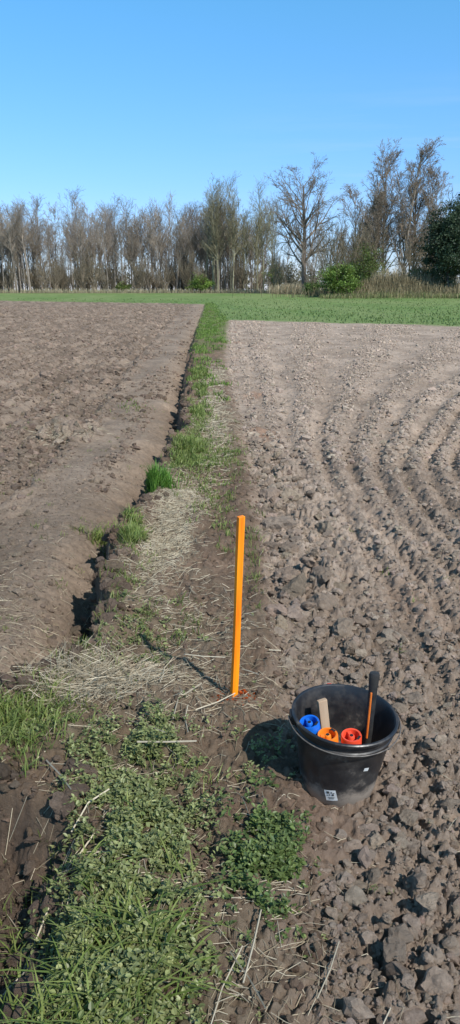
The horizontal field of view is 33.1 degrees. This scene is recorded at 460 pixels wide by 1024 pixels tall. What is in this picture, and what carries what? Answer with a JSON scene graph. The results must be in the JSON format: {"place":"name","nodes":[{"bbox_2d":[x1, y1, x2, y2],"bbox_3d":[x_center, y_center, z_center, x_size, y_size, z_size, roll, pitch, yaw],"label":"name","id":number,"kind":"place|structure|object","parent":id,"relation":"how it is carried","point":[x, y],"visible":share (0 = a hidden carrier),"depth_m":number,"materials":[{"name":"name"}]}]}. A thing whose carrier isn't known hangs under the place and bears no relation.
{"place":"outdoors","nodes":[
{"label":"outdoors","id":0,"kind":"place"},
{"bbox_2d":[0,283,459,1023],"bbox_3d":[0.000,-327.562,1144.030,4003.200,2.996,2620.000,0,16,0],"label":"field ground","id":1,"kind":"structure","parent":0,"point":[152,443],"depth_m":4.41,"materials":[{"name":"soil"}]},
{"bbox_2d":[115,277,131,290],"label":"green willow bush","id":2,"kind":"object","parent":1,"relation":"on","point":[120,285],"visible":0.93,"depth_m":151.05,"materials":[{"name":"green plant"}]},
{"bbox_2d":[0,306,340,1023],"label":"soil lumps","id":3,"kind":"object","parent":1,"relation":"on","point":[58,799],"visible":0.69,"depth_m":4.43,"materials":[{"name":"brown soil"}]},
{"bbox_2d":[186,269,215,292],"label":"green willow bush","id":4,"kind":"object","parent":1,"relation":"on","point":[201,281],"visible":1,"depth_m":145.13,"materials":[{"name":"green plant"}]},
{"bbox_2d":[0,427,429,1023],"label":"weed plants","id":5,"kind":"object","parent":1,"relation":"on","point":[274,847],"visible":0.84,"depth_m":2.14,"materials":[{"name":"green plant"}]},
{"bbox_2d":[0,302,455,1023],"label":"grass","id":6,"kind":"structure","parent":1,"relation":"on","point":[162,480],"depth_m":2.76,"materials":[{"name":"green plant"}]},
{"bbox_2d":[0,171,456,292],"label":"alder woodland","id":7,"kind":"object","parent":1,"relation":"on","point":[219,235],"visible":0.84,"depth_m":157.15,"materials":[{"name":"brown plant"}]},
{"bbox_2d":[0,351,459,1023],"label":"dry straw","id":8,"kind":"object","parent":1,"relation":"on","point":[102,675],"visible":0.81,"depth_m":3.21,"materials":[{"name":"beige plant"}]},
{"bbox_2d":[0,208,459,292],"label":"bare shrubs","id":9,"kind":"object","parent":1,"relation":"on","point":[59,275],"visible":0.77,"depth_m":152.09,"materials":[{"name":"brown plant"}]},
{"bbox_2d":[0,266,459,298],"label":"dry reeds","id":10,"kind":"object","parent":1,"relation":"on","point":[410,283],"visible":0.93,"depth_m":107.02,"materials":[{"name":"plant"}]},
{"bbox_2d":[0,261,459,290],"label":"distant treeline","id":11,"kind":"object","parent":1,"relation":"on","point":[297,276],"visible":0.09,"depth_m":238.26,"materials":[{"name":"brown plant"}]},
{"bbox_2d":[213,683,256,706],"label":"paint flecked crumbs","id":12,"kind":"object","parent":1,"relation":"on","point":[244,690],"visible":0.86,"depth_m":3.06,"materials":[{"name":"soil"}]},
{"bbox_2d":[230,515,244,696],"bbox_3d":[0.027,0.405,2.979,0.028,0.812,0.023,-5,17,-24],"label":"orange wooden stake","id":13,"kind":"object","parent":1,"relation":"on","point":[240,532],"visible":0.88,"depth_m":2.95,"materials":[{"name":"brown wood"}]},
{"bbox_2d":[261,247,283,286],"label":"green willow bush","id":14,"kind":"object","parent":1,"relation":"on","point":[268,273],"visible":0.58,"depth_m":144.84,"materials":[{"name":"green plant"}]},
{"bbox_2d":[259,152,351,288],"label":"spreading oak tree","id":15,"kind":"object","parent":1,"relation":"on","point":[304,220],"visible":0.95,"depth_m":130.91,"materials":[{"name":"brown plant"}]},
{"bbox_2d":[302,274,319,295],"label":"green willow bush","id":16,"kind":"object","parent":1,"relation":"on","point":[311,284],"visible":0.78,"depth_m":112.86,"materials":[{"name":"green plant"}]},
{"bbox_2d":[314,253,364,295],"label":"green willow bush","id":17,"kind":"object","parent":1,"relation":"on","point":[340,278],"visible":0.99,"depth_m":103.48,"materials":[{"name":"green plant"}]},
{"bbox_2d":[226,320,459,1023],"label":"soil clods","id":18,"kind":"object","parent":1,"relation":"on","point":[437,980],"visible":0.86,"depth_m":3.67,"materials":[{"name":"brown soil"}]},
{"bbox_2d":[288,671,400,806],"bbox_3d":[0.369,0.707,2.526,0.366,0.437,0.358,3,20,-1],"label":"black plastic bucket","id":19,"kind":"object","parent":1,"relation":"on","point":[345,734],"visible":1,"depth_m":2.48,"materials":[{"name":"plastic"}]},
{"bbox_2d":[336,183,372,261],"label":"bare tree","id":20,"kind":"object","parent":1,"relation":"on","point":[355,194],"visible":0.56,"depth_m":128.82,"materials":[{"name":"brown plant"}]},
{"bbox_2d":[347,225,394,281],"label":"green willow bush","id":21,"kind":"object","parent":1,"relation":"on","point":[364,271],"visible":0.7,"depth_m":119.05,"materials":[{"name":"green plant"}]},
{"bbox_2d":[355,164,395,267],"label":"bare tree","id":22,"kind":"object","parent":1,"relation":"on","point":[380,201],"visible":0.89,"depth_m":124.55,"materials":[{"name":"brown plant"}]},
{"bbox_2d":[350,171,406,265],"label":"bare tree","id":23,"kind":"object","parent":1,"relation":"on","point":[389,230],"visible":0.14,"depth_m":130.63,"materials":[{"name":"brown plant"}]},
{"bbox_2d":[350,139,409,275],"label":"bare tree","id":24,"kind":"object","parent":1,"relation":"on","point":[390,156],"visible":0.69,"depth_m":127.68,"materials":[{"name":"brown plant"}]},
{"bbox_2d":[379,136,445,271],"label":"bare tree","id":25,"kind":"object","parent":1,"relation":"on","point":[403,214],"visible":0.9,"depth_m":123.85,"materials":[{"name":"brown plant"}]},
{"bbox_2d":[393,148,442,269],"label":"bare tree","id":26,"kind":"object","parent":1,"relation":"on","point":[420,204],"visible":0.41,"depth_m":126.58,"materials":[{"name":"brown plant"}]},
{"bbox_2d":[400,253,456,282],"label":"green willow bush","id":27,"kind":"object","parent":1,"relation":"on","point":[420,270],"visible":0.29,"depth_m":111.69,"materials":[{"name":"green plant"}]},
{"bbox_2d":[419,190,444,268],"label":"bare tree","id":28,"kind":"object","parent":1,"relation":"on","point":[428,214],"visible":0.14,"depth_m":128.76,"materials":[{"name":"brown plant"}]},
{"bbox_2d":[412,158,453,268],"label":"bare tree","id":29,"kind":"object","parent":1,"relation":"on","point":[433,191],"visible":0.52,"depth_m":124.21,"materials":[{"name":"brown plant"}]},
{"bbox_2d":[414,186,459,291],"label":"dark pine tree","id":30,"kind":"object","parent":1,"relation":"on","point":[442,245],"visible":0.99,"depth_m":104.60,"materials":[{"name":"pine needles"},{"name":"bark"}]},
{"bbox_2d":[440,192,459,278],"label":"dark pine tree","id":31,"kind":"object","parent":1,"relation":"on","point":[443,221],"visible":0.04,"depth_m":108.78,"materials":[{"name":"green plant"}]},
{"bbox_2d":[0,0,459,289],"label":"sky","id":32,"kind":"structure","parent":0,"point":[139,100],"materials":[{"name":"blue"}]},
{"bbox_2d":[8,298,459,325],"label":"meadow grass","id":33,"kind":"structure","parent":0,"point":[439,317],"depth_m":55.01,"materials":[{"name":"green plant"}]}
]}

